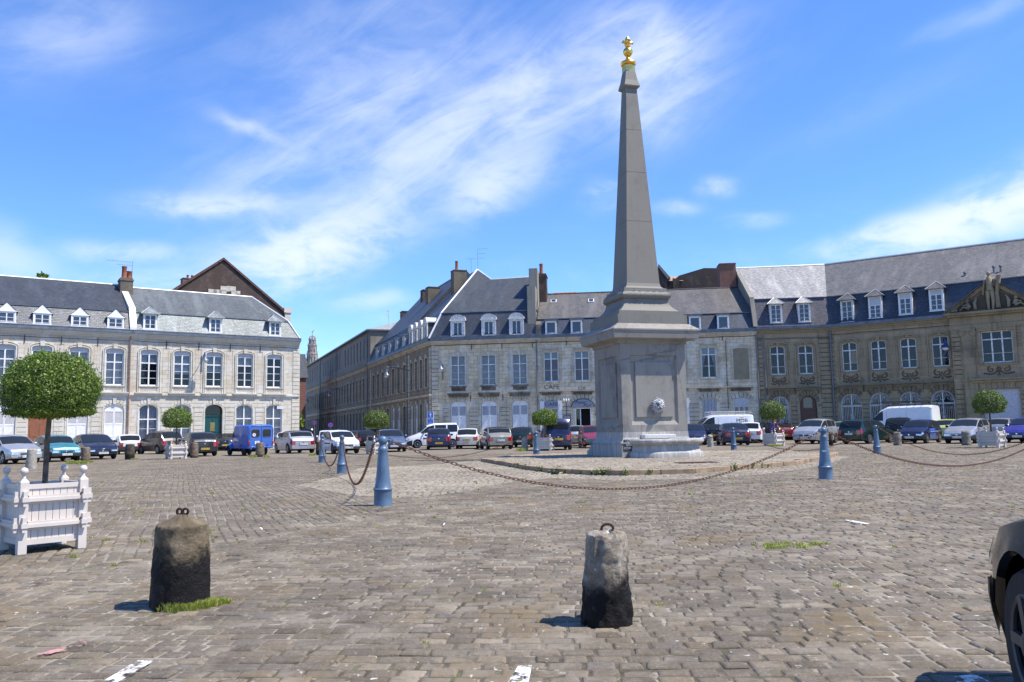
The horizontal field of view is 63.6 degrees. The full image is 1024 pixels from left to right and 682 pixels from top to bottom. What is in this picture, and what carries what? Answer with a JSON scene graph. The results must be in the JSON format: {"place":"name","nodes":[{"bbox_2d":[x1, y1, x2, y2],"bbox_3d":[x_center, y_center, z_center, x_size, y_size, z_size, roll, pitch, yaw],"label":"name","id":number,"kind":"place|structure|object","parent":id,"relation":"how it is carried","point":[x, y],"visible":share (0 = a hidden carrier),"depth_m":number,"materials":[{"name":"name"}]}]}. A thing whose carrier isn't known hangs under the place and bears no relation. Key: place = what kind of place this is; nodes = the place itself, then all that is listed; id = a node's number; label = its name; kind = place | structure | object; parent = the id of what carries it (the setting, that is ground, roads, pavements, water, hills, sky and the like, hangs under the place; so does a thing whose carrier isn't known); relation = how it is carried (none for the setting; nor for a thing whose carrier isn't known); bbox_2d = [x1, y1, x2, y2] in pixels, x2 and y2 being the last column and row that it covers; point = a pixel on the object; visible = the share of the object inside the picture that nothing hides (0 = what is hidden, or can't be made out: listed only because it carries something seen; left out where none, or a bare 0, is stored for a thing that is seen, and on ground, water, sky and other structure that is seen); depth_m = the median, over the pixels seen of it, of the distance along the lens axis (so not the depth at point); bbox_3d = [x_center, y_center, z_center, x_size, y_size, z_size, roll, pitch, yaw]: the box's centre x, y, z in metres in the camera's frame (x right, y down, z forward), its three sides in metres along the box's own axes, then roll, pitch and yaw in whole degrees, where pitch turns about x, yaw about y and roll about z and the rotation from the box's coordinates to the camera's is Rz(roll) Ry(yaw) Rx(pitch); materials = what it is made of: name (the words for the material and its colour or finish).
{"place":"outdoors","nodes":[
{"label":"outdoors","id":0,"kind":"place"},
{"bbox_2d":[0,456,383,581],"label":"cobblestone side paving","id":1,"kind":"structure","parent":0,"point":[132,545],"depth_m":15.12,"materials":[{"name":"stone"}]},
{"bbox_2d":[0,435,41,463],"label":"hatchback","id":2,"kind":"object","parent":1,"relation":"on","point":[13,448],"visible":0.82,"depth_m":40.38,"materials":[{"name":"silver metal"}]},
{"bbox_2d":[0,464,92,554],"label":"wooden planter","id":3,"kind":"object","parent":1,"relation":"on","point":[35,512],"visible":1,"depth_m":8.92,"materials":[{"name":"grey paint"}]},
{"bbox_2d":[0,347,106,483],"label":"clipped tree","id":4,"kind":"object","parent":3,"relation":"in","point":[80,388],"visible":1,"depth_m":8.98,"materials":[{"name":"green plant"}]},
{"bbox_2d":[299,354,307,427],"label":"brick house","id":5,"kind":"structure","parent":0,"point":[302,382],"depth_m":118.28,"materials":[{"name":"brick"}]},
{"bbox_2d":[0,444,1023,681],"bbox_3d":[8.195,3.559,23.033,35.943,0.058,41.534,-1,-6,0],"label":"cobblestone paving","id":6,"kind":"structure","parent":0,"point":[854,465],"depth_m":6.30,"materials":[{"name":"stone"}]},
{"bbox_2d":[148,507,210,611],"bbox_3d":[-2.361,1.564,5.900,0.415,0.740,0.411,-1,-6,0],"label":"stone bollard","id":7,"kind":"object","parent":6,"relation":"on","point":[180,566],"visible":0.94,"depth_m":5.75,"materials":[{"name":"stone"}]},
{"bbox_2d":[372,436,392,506],"bbox_3d":[-2.141,2.174,13.700,0.318,1.195,0.318,-6,-8,37],"label":"blue bollard","id":8,"kind":"object","parent":6,"relation":"on","point":[383,489],"visible":0.99,"depth_m":13.61,"materials":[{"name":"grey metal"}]},
{"bbox_2d":[7,444,1022,643],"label":"grass","id":9,"kind":"structure","parent":6,"relation":"on","point":[208,603],"depth_m":8.21,"materials":[{"name":"green plant"}]},
{"bbox_2d":[580,523,633,628],"bbox_3d":[0.586,1.472,5.165,0.330,0.661,0.324,-1,-6,0],"label":"stone bollard","id":10,"kind":"object","parent":6,"relation":"on","point":[606,598],"visible":0.96,"depth_m":5.05,"materials":[{"name":"stone"}]},
{"bbox_2d":[481,450,837,475],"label":"kerb stones","id":11,"kind":"object","parent":6,"relation":"on","point":[794,462],"visible":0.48,"depth_m":22.62,"materials":[{"name":"grey stone"}]},
{"bbox_2d":[818,427,832,479],"bbox_3d":[6.926,2.508,18.303,0.318,1.195,0.318,-4,-7,25],"label":"blue bollard","id":12,"kind":"object","parent":6,"relation":"on","point":[825,469],"visible":0.98,"depth_m":18.21,"materials":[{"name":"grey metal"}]},
{"bbox_2d":[827,431,1023,466],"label":"iron chain","id":13,"kind":"object","parent":6,"relation":"on","point":[873,451],"visible":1,"depth_m":20.69,"materials":[{"name":"black metal"}]},
{"bbox_2d":[976,427,1006,447],"bbox_3d":[22.284,4.483,38.376,1.013,0.927,1.013,4,-8,-40],"label":"wooden planter","id":14,"kind":"object","parent":6,"relation":"on","point":[996,438],"visible":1,"depth_m":38.16,"materials":[{"name":"grey paint"}]},
{"bbox_2d":[971,388,1008,431],"bbox_3d":[22.266,3.329,38.497,1.606,2.248,1.531,-1,-6,0],"label":"clipped tree","id":15,"kind":"object","parent":14,"relation":"in","point":[999,400],"visible":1,"depth_m":38.22,"materials":[{"name":"green plant"}]},
{"bbox_2d":[988,519,1023,681],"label":"parked car","id":16,"kind":"object","parent":6,"relation":"on","point":[1006,580],"visible":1,"depth_m":3.50,"materials":[{"name":"black paint"}]},
{"bbox_2d":[0,0,1023,357],"label":"sky","id":17,"kind":"structure","parent":0,"point":[343,156],"materials":[{"name":"blue"}]},
{"bbox_2d":[8,438,1023,461],"bbox_3d":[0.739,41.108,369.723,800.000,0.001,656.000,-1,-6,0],"label":"distant paving","id":18,"kind":"structure","parent":0,"point":[468,450],"depth_m":49.28,"materials":[{"name":"grey stone"}]},
{"bbox_2d":[33,432,80,461],"bbox_3d":[-24.268,5.623,43.959,1.900,1.522,3.954,5,-9,-44],"label":"hatchback","id":19,"kind":"object","parent":18,"relation":"on","point":[63,447],"visible":0.65,"depth_m":43.03,"materials":[{"name":"teal paint"}]},
{"bbox_2d":[0,275,132,452],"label":"terraced house","id":20,"kind":"structure","parent":18,"relation":"on","point":[89,320],"depth_m":61.07,"materials":[{"name":"stone"}]},
{"bbox_2d":[0,399,17,434],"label":"window","id":21,"kind":"structure","parent":20,"relation":"in","point":[8,425],"depth_m":57.65,"materials":[{"name":"white paint"}]},
{"bbox_2d":[0,339,18,394],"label":"window","id":22,"kind":"structure","parent":20,"relation":"in","point":[7,351],"depth_m":58.12,"materials":[{"name":"white glass"}]},
{"bbox_2d":[26,418,51,441],"bbox_3d":[-33.618,6.010,58.712,1.608,4.053,0.260,3,-8,-35],"label":"door","id":23,"kind":"structure","parent":20,"relation":"in","point":[35,428],"depth_m":58.62,"materials":[{"name":"wood"}]},
{"bbox_2d":[64,415,89,438],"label":"window","id":24,"kind":"structure","parent":20,"relation":"in","point":[74,427],"depth_m":60.08,"materials":[{"name":"white paint"}]},
{"bbox_2d":[102,397,125,439],"bbox_3d":[-29.660,6.188,61.490,1.608,3.953,0.250,3,-8,-35],"label":"window","id":25,"kind":"structure","parent":20,"relation":"in","point":[113,413],"depth_m":61.53,"materials":[{"name":"white paint"}]},
{"bbox_2d":[101,344,128,395],"bbox_3d":[-29.781,2.163,61.872,2.000,3.859,0.562,3,-8,-35],"label":"window","id":26,"kind":"structure","parent":20,"relation":"in","point":[113,358],"depth_m":61.99,"materials":[{"name":"white glass"}]},
{"bbox_2d":[71,432,117,458],"bbox_3d":[-23.952,5.948,47.239,2.050,1.568,4.584,4,-8,-40],"label":"hatchback","id":27,"kind":"object","parent":18,"relation":"on","point":[101,445],"visible":0.77,"depth_m":46.08,"materials":[{"name":"blue paint"}]},
{"bbox_2d":[113,434,140,453],"bbox_3d":[-27.829,7.386,59.690,1.900,1.522,3.954,3,-7,-32],"label":"hatchback","id":28,"kind":"object","parent":18,"relation":"on","point":[123,440],"visible":0.53,"depth_m":58.27,"materials":[{"name":"white paint"}]},
{"bbox_2d":[139,430,181,453],"bbox_3d":[-24.832,7.088,58.270,4.033,1.702,2.000,-6,-8,41],"label":"people carrier","id":29,"kind":"object","parent":18,"relation":"on","point":[155,441],"visible":0.76,"depth_m":57.19,"materials":[{"name":"grey paint"}]},
{"bbox_2d":[164,441,187,458],"bbox_3d":[-17.957,5.832,44.170,0.988,0.927,0.988,4,-8,-40],"label":"wooden planter","id":30,"kind":"object","parent":18,"relation":"on","point":[172,450],"visible":1,"depth_m":43.93,"materials":[{"name":"grey paint"}]},
{"bbox_2d":[160,407,193,444],"bbox_3d":[-17.983,4.639,44.308,1.709,2.328,1.717,-1,-6,0],"label":"clipped tree","id":31,"kind":"object","parent":30,"relation":"in","point":[180,417],"visible":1,"depth_m":43.97,"materials":[{"name":"green plant"}]},
{"bbox_2d":[178,432,217,456],"bbox_3d":[-18.984,6.150,49.858,1.950,1.552,4.053,3,-7,-33],"label":"hatchback","id":32,"kind":"object","parent":18,"relation":"on","point":[207,442],"visible":0.69,"depth_m":48.44,"materials":[{"name":"paint"}]},
{"bbox_2d":[117,266,300,452],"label":"terraced house","id":33,"kind":"structure","parent":18,"relation":"on","point":[249,374],"depth_m":66.47,"materials":[{"name":"stone"}]},
{"bbox_2d":[136,398,159,437],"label":"window","id":34,"kind":"structure","parent":33,"relation":"in","point":[147,415],"depth_m":63.02,"materials":[{"name":"white glass"}]},
{"bbox_2d":[134,345,162,395],"bbox_3d":[-27.783,2.274,63.231,2.000,3.859,0.490,3,-8,-35],"label":"window","id":35,"kind":"structure","parent":33,"relation":"in","point":[148,355],"depth_m":63.32,"materials":[{"name":"white paint"}]},
{"bbox_2d":[168,347,195,395],"bbox_3d":[-25.809,2.388,64.615,2.000,3.859,0.490,3,-8,-35],"label":"window","id":36,"kind":"structure","parent":33,"relation":"in","point":[181,358],"depth_m":64.74,"materials":[{"name":"white paint"}]},
{"bbox_2d":[171,398,192,437],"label":"window","id":37,"kind":"structure","parent":33,"relation":"in","point":[182,403],"depth_m":64.52,"materials":[{"name":"white paint"}]},
{"bbox_2d":[203,398,223,434],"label":"door","id":38,"kind":"structure","parent":33,"relation":"in","point":[211,423],"depth_m":65.81,"materials":[{"name":"green paint"}]},
{"bbox_2d":[201,348,226,396],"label":"window","id":39,"kind":"structure","parent":33,"relation":"in","point":[216,363],"depth_m":66.16,"materials":[{"name":"white glass"}]},
{"bbox_2d":[234,398,253,426],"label":"window","id":40,"kind":"structure","parent":33,"relation":"in","point":[242,412],"depth_m":67.24,"materials":[{"name":"white paint"}]},
{"bbox_2d":[232,349,257,396],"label":"window","id":41,"kind":"structure","parent":33,"relation":"in","point":[244,359],"depth_m":67.52,"materials":[{"name":"white glass"}]},
{"bbox_2d":[264,399,282,444],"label":"window","id":42,"kind":"structure","parent":33,"relation":"in","point":[273,403],"depth_m":68.66,"materials":[{"name":"white glass"}]},
{"bbox_2d":[262,351,286,396],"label":"window","id":43,"kind":"structure","parent":33,"relation":"in","point":[273,355],"depth_m":68.88,"materials":[{"name":"white paint"}]},
{"bbox_2d":[172,257,291,322],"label":"gabled house","id":44,"kind":"structure","parent":18,"relation":"on","point":[223,275],"depth_m":83.30,"materials":[{"name":"red brick"}]},
{"bbox_2d":[225,425,272,455],"bbox_3d":[-15.768,5.930,49.423,1.860,1.780,4.030,4,-8,-39],"label":"vintage van","id":45,"kind":"object","parent":18,"relation":"on","point":[246,439],"visible":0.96,"depth_m":48.13,"materials":[{"name":"blue paint"}]},
{"bbox_2d":[274,429,314,453],"bbox_3d":[-13.977,6.400,52.980,1.990,1.545,3.894,3,-7,-32],"label":"car","id":46,"kind":"object","parent":18,"relation":"on","point":[288,442],"visible":1,"depth_m":51.66,"materials":[{"name":"silver metal"}]},
{"bbox_2d":[323,430,359,453],"bbox_3d":[-10.414,6.023,49.968,1.900,1.522,3.954,2,-7,-27],"label":"hatchback","id":47,"kind":"object","parent":18,"relation":"on","point":[351,440],"visible":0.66,"depth_m":49.05,"materials":[{"name":"white paint"}]},
{"bbox_2d":[306,322,396,440],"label":"long street building","id":48,"kind":"structure","parent":18,"relation":"on","point":[344,366],"depth_m":112.56,"materials":[{"name":"stone"}]},
{"bbox_2d":[365,437,387,453],"bbox_3d":[-7.626,5.899,46.518,0.988,0.927,0.988,4,-8,-40],"label":"wooden planter","id":49,"kind":"object","parent":18,"relation":"on","point":[368,444],"visible":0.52,"depth_m":46.29,"materials":[{"name":"grey paint"}]},
{"bbox_2d":[362,409,389,437],"bbox_3d":[-7.637,4.859,46.623,1.640,2.019,1.596,-1,-6,0],"label":"clipped tree","id":50,"kind":"object","parent":49,"relation":"in","point":[372,419],"visible":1,"depth_m":46.30,"materials":[{"name":"green plant"}]},
{"bbox_2d":[374,429,406,450],"bbox_3d":[-7.784,6.252,52.656,1.990,1.548,4.583,1,-6,-15],"label":"saloon car","id":51,"kind":"object","parent":18,"relation":"on","point":[397,435],"visible":0.56,"depth_m":51.69,"materials":[{"name":"blue metal"}]},
{"bbox_2d":[367,271,479,438],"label":"street house","id":52,"kind":"structure","parent":18,"relation":"on","point":[388,395],"depth_m":86.06,"materials":[{"name":"stone"}]},
{"bbox_2d":[393,261,466,437],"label":"street house","id":53,"kind":"structure","parent":18,"relation":"on","point":[419,398],"depth_m":76.06,"materials":[{"name":"stone"}]},
{"bbox_2d":[406,423,458,447],"bbox_3d":[-5.949,7.074,61.926,4.233,1.839,1.970,1,-6,-14],"label":"delivery van","id":54,"kind":"object","parent":18,"relation":"on","point":[418,440],"visible":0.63,"depth_m":61.26,"materials":[{"name":"white paint"}]},
{"bbox_2d":[425,428,452,449],"bbox_3d":[-4.982,6.587,56.239,1.950,1.552,4.053,0,-6,-5],"label":"hatchback","id":55,"kind":"object","parent":18,"relation":"on","point":[438,437],"visible":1,"depth_m":54.42,"materials":[{"name":"blue paint"}]},
{"bbox_2d":[387,264,547,437],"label":"corner house","id":56,"kind":"structure","parent":18,"relation":"on","point":[486,355],"depth_m":71.04,"materials":[{"name":"stone"}]},
{"bbox_2d":[448,352,467,390],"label":"window","id":57,"kind":"structure","parent":56,"relation":"in","point":[458,371],"depth_m":71.28,"materials":[{"name":"white glass"}]},
{"bbox_2d":[447,393,468,428],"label":"window","id":58,"kind":"structure","parent":56,"relation":"in","point":[458,406],"depth_m":70.74,"materials":[{"name":"white paint"}]},
{"bbox_2d":[478,352,498,390],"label":"window","id":59,"kind":"structure","parent":56,"relation":"in","point":[488,362],"depth_m":70.98,"materials":[{"name":"grey glass"}]},
{"bbox_2d":[478,392,499,432],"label":"window","id":60,"kind":"structure","parent":56,"relation":"in","point":[490,407],"depth_m":70.43,"materials":[{"name":"white paint"}]},
{"bbox_2d":[509,351,529,389],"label":"window","id":61,"kind":"structure","parent":56,"relation":"in","point":[519,376],"depth_m":70.67,"materials":[{"name":"white glass"}]},
{"bbox_2d":[508,391,530,430],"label":"window","id":62,"kind":"structure","parent":56,"relation":"in","point":[519,409],"depth_m":70.14,"materials":[{"name":"white paint"}]},
{"bbox_2d":[455,428,480,448],"bbox_3d":[-2.981,6.682,57.308,1.900,1.522,3.954,-1,-6,2],"label":"hatchback","id":63,"kind":"object","parent":18,"relation":"on","point":[467,436],"visible":0.86,"depth_m":55.59,"materials":[{"name":"beige paint"}]},
{"bbox_2d":[479,427,512,449],"bbox_3d":[-1.078,6.301,54.207,1.990,1.545,3.894,0,-6,-11],"label":"car","id":64,"kind":"object","parent":18,"relation":"on","point":[494,436],"visible":0.98,"depth_m":52.61,"materials":[{"name":"silver metal"}]},
{"bbox_2d":[511,427,537,446],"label":"hatchback","id":65,"kind":"object","parent":18,"relation":"on","point":[518,433],"visible":0.63,"depth_m":56.68,"materials":[{"name":"green paint"}]},
{"bbox_2d":[538,434,554,450],"bbox_3d":[1.905,5.830,47.457,0.988,0.927,0.988,-3,-6,16],"label":"wooden planter","id":66,"kind":"object","parent":18,"relation":"on","point":[544,443],"visible":0.81,"depth_m":47.07,"materials":[{"name":"grey paint"}]},
{"bbox_2d":[531,408,557,437],"bbox_3d":[1.906,4.830,47.554,1.621,1.935,1.633,-1,-6,0],"label":"clipped tree","id":67,"kind":"object","parent":66,"relation":"in","point":[538,419],"visible":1,"depth_m":47.23,"materials":[{"name":"green plant"}]},
{"bbox_2d":[538,418,571,449],"bbox_3d":[2.600,5.595,49.652,1.970,1.839,4.234,-1,-6,-2],"label":"minivan","id":68,"kind":"object","parent":18,"relation":"on","point":[560,429],"visible":0.59,"depth_m":47.74,"materials":[{"name":"blue paint"}]},
{"bbox_2d":[536,287,759,436],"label":"cafe house","id":69,"kind":"structure","parent":18,"relation":"on","point":[720,364],"depth_m":69.70,"materials":[{"name":"stone"}]},
{"bbox_2d":[540,348,561,382],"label":"window","id":70,"kind":"structure","parent":69,"relation":"in","point":[550,360],"depth_m":70.39,"materials":[{"name":"white paint"}]},
{"bbox_2d":[571,347,592,381],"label":"window","id":71,"kind":"structure","parent":69,"relation":"in","point":[582,364],"depth_m":70.09,"materials":[{"name":"grey glass"}]},
{"bbox_2d":[698,343,719,378],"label":"window","id":72,"kind":"structure","parent":69,"relation":"in","point":[708,350],"depth_m":68.81,"materials":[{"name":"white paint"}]},
{"bbox_2d":[730,345,751,379],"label":"blind window","id":73,"kind":"structure","parent":69,"relation":"in","point":[740,366],"depth_m":68.40,"materials":[{"name":"grey stone"}]},
{"bbox_2d":[697,411,753,424],"bbox_3d":[15.444,6.400,61.329,4.982,2.286,2.200,-1,-6,-2],"label":"delivery van","id":74,"kind":"object","parent":18,"relation":"on","point":[729,418],"visible":0.25,"depth_m":60.58,"materials":[{"name":"white paint"}]},
{"bbox_2d":[715,423,750,444],"bbox_3d":[14.301,5.959,53.614,1.990,1.548,4.583,-2,-6,6],"label":"saloon car","id":75,"kind":"object","parent":18,"relation":"on","point":[724,438],"visible":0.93,"depth_m":51.88,"materials":[{"name":"blue paint"}]},
{"bbox_2d":[762,430,784,445],"bbox_3d":[15.517,5.745,48.945,0.988,0.927,0.988,4,-8,-37],"label":"wooden planter","id":76,"kind":"object","parent":18,"relation":"on","point":[775,438],"visible":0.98,"depth_m":48.71,"materials":[{"name":"grey paint"}]},
{"bbox_2d":[759,400,785,432],"bbox_3d":[15.498,4.599,49.053,1.670,2.229,1.630,-1,-6,0],"label":"clipped tree","id":77,"kind":"object","parent":76,"relation":"in","point":[778,413],"visible":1,"depth_m":48.78,"materials":[{"name":"green plant"}]},
{"bbox_2d":[716,263,835,439],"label":"town house","id":78,"kind":"structure","parent":18,"relation":"on","point":[787,304],"depth_m":68.27,"materials":[{"name":"beige stone"}]},
{"bbox_2d":[766,342,790,385],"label":"window","id":79,"kind":"structure","parent":78,"relation":"in","point":[768,350],"depth_m":68.08,"materials":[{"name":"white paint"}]},
{"bbox_2d":[766,387,793,422],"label":"window","id":80,"kind":"structure","parent":78,"relation":"in","point":[779,391],"depth_m":67.70,"materials":[{"name":"white paint"}]},
{"bbox_2d":[794,341,818,384],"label":"window","id":81,"kind":"structure","parent":78,"relation":"in","point":[797,365],"depth_m":67.83,"materials":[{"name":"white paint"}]},
{"bbox_2d":[794,386,821,421],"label":"door","id":82,"kind":"structure","parent":78,"relation":"in","point":[808,407],"depth_m":67.55,"materials":[{"name":"brown wood"}]},
{"bbox_2d":[793,419,837,443],"bbox_3d":[19.538,5.742,53.195,2.000,1.702,4.034,-6,-8,41],"label":"people carrier","id":83,"kind":"object","parent":18,"relation":"on","point":[804,429],"visible":0.77,"depth_m":52.42,"materials":[{"name":"silver metal"}]},
{"bbox_2d":[838,419,893,443],"bbox_3d":[21.911,5.522,50.993,4.434,1.582,2.000,4,-8,-39],"label":"estate car","id":84,"kind":"object","parent":18,"relation":"on","point":[848,429],"visible":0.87,"depth_m":49.78,"materials":[{"name":"green paint"}]},
{"bbox_2d":[872,400,940,424],"bbox_3d":[28.641,5.872,60.968,2.280,2.786,5.432,5,-9,-44],"label":"roof van","id":85,"kind":"object","parent":18,"relation":"on","point":[922,411],"visible":0.22,"depth_m":59.69,"materials":[{"name":"white paint"}]},
{"bbox_2d":[898,418,941,442],"bbox_3d":[24.404,5.344,49.478,1.900,1.522,3.954,-7,-8,43],"label":"saloon car","id":86,"kind":"object","parent":18,"relation":"on","point":[923,430],"visible":0.92,"depth_m":48.70,"materials":[{"name":"blue paint"}]},
{"bbox_2d":[825,238,1023,420],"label":"mansion","id":87,"kind":"structure","parent":18,"relation":"on","point":[895,320],"depth_m":64.33,"materials":[{"name":"beige stone"}]},
{"bbox_2d":[837,338,862,383],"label":"window","id":88,"kind":"structure","parent":87,"relation":"in","point":[853,354],"depth_m":66.79,"materials":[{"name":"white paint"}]},
{"bbox_2d":[835,384,864,420],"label":"window","id":89,"kind":"structure","parent":87,"relation":"in","point":[848,389],"depth_m":66.50,"materials":[{"name":"white paint"}]},
{"bbox_2d":[866,336,891,381],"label":"window","id":90,"kind":"structure","parent":87,"relation":"in","point":[877,339],"depth_m":65.52,"materials":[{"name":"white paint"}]},
{"bbox_2d":[864,383,893,419],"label":"window","id":91,"kind":"structure","parent":87,"relation":"in","point":[880,387],"depth_m":65.26,"materials":[{"name":"white paint"}]},
{"bbox_2d":[895,334,922,380],"bbox_3d":[30.841,1.266,64.206,1.760,3.689,0.320,-5,-8,36],"label":"window","id":92,"kind":"structure","parent":87,"relation":"in","point":[907,336],"depth_m":64.24,"materials":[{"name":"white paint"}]},
{"bbox_2d":[893,382,924,405],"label":"window","id":93,"kind":"structure","parent":87,"relation":"in","point":[908,386],"depth_m":63.91,"materials":[{"name":"white paint"}]},
{"bbox_2d":[927,331,951,378],"bbox_3d":[32.660,1.091,62.891,1.760,3.689,0.320,-5,-8,36],"label":"window","id":94,"kind":"structure","parent":87,"relation":"in","point":[938,334],"depth_m":62.98,"materials":[{"name":"white paint"}]},
{"bbox_2d":[924,380,955,418],"bbox_3d":[32.604,5.033,62.472,2.200,4.036,0.540,-5,-8,36],"label":"window","id":95,"kind":"structure","parent":87,"relation":"in","point":[939,385],"depth_m":62.59,"materials":[{"name":"white paint"}]},
{"bbox_2d":[972,323,1020,374],"bbox_3d":[35.476,0.607,60.377,3.040,3.852,0.430,-5,-8,36],"label":"window","id":96,"kind":"structure","parent":87,"relation":"in","point":[995,326],"depth_m":60.34,"materials":[{"name":"white paint"}]},
{"bbox_2d":[970,376,1023,418],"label":"carriage door","id":97,"kind":"structure","parent":87,"relation":"in","point":[1013,409],"depth_m":59.76,"materials":[{"name":"white wood"}]},
{"bbox_2d":[943,418,989,442],"bbox_3d":[26.238,5.088,47.556,4.053,1.552,1.950,5,-9,-45],"label":"hatchback","id":98,"kind":"object","parent":18,"relation":"on","point":[954,429],"visible":0.7,"depth_m":46.74,"materials":[{"name":"silver metal"}]},
{"bbox_2d":[1004,417,1023,442],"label":"hatchback","id":99,"kind":"object","parent":18,"relation":"on","point":[1014,429],"visible":0.87,"depth_m":46.19,"materials":[{"name":"blue paint"}]},
{"bbox_2d":[295,456,847,497],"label":"pale cobblestone paving","id":100,"kind":"structure","parent":0,"point":[451,485],"depth_m":20.95,"materials":[{"name":"stone"}]},
{"bbox_2d":[391,431,819,489],"bbox_3d":[2.403,2.344,15.971,9.920,1.041,0.048,2,-7,-27],"label":"iron chain","id":101,"kind":"object","parent":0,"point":[518,479],"visible":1,"depth_m":15.44,"materials":[{"name":"black metal"}]},
{"bbox_2d":[658,264,717,288],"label":"brick building","id":102,"kind":"structure","parent":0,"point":[704,278],"depth_m":81.44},
{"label":"fountain island","id":103,"kind":"structure","parent":0,"visible":0},
{"bbox_2d":[489,450,819,469],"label":"island paving","id":104,"kind":"structure","parent":103,"relation":"on","point":[586,461],"depth_m":27.80,"materials":[{"name":"stone"}]},
{"bbox_2d":[579,36,703,457],"bbox_3d":[4.944,-4.071,33.380,3.600,17.280,6.010,1,-6,-16],"label":"obelisk fountain","id":105,"kind":"object","parent":104,"relation":"on","point":[639,335],"visible":0.98,"depth_m":31.89,"materials":[{"name":"stone"}]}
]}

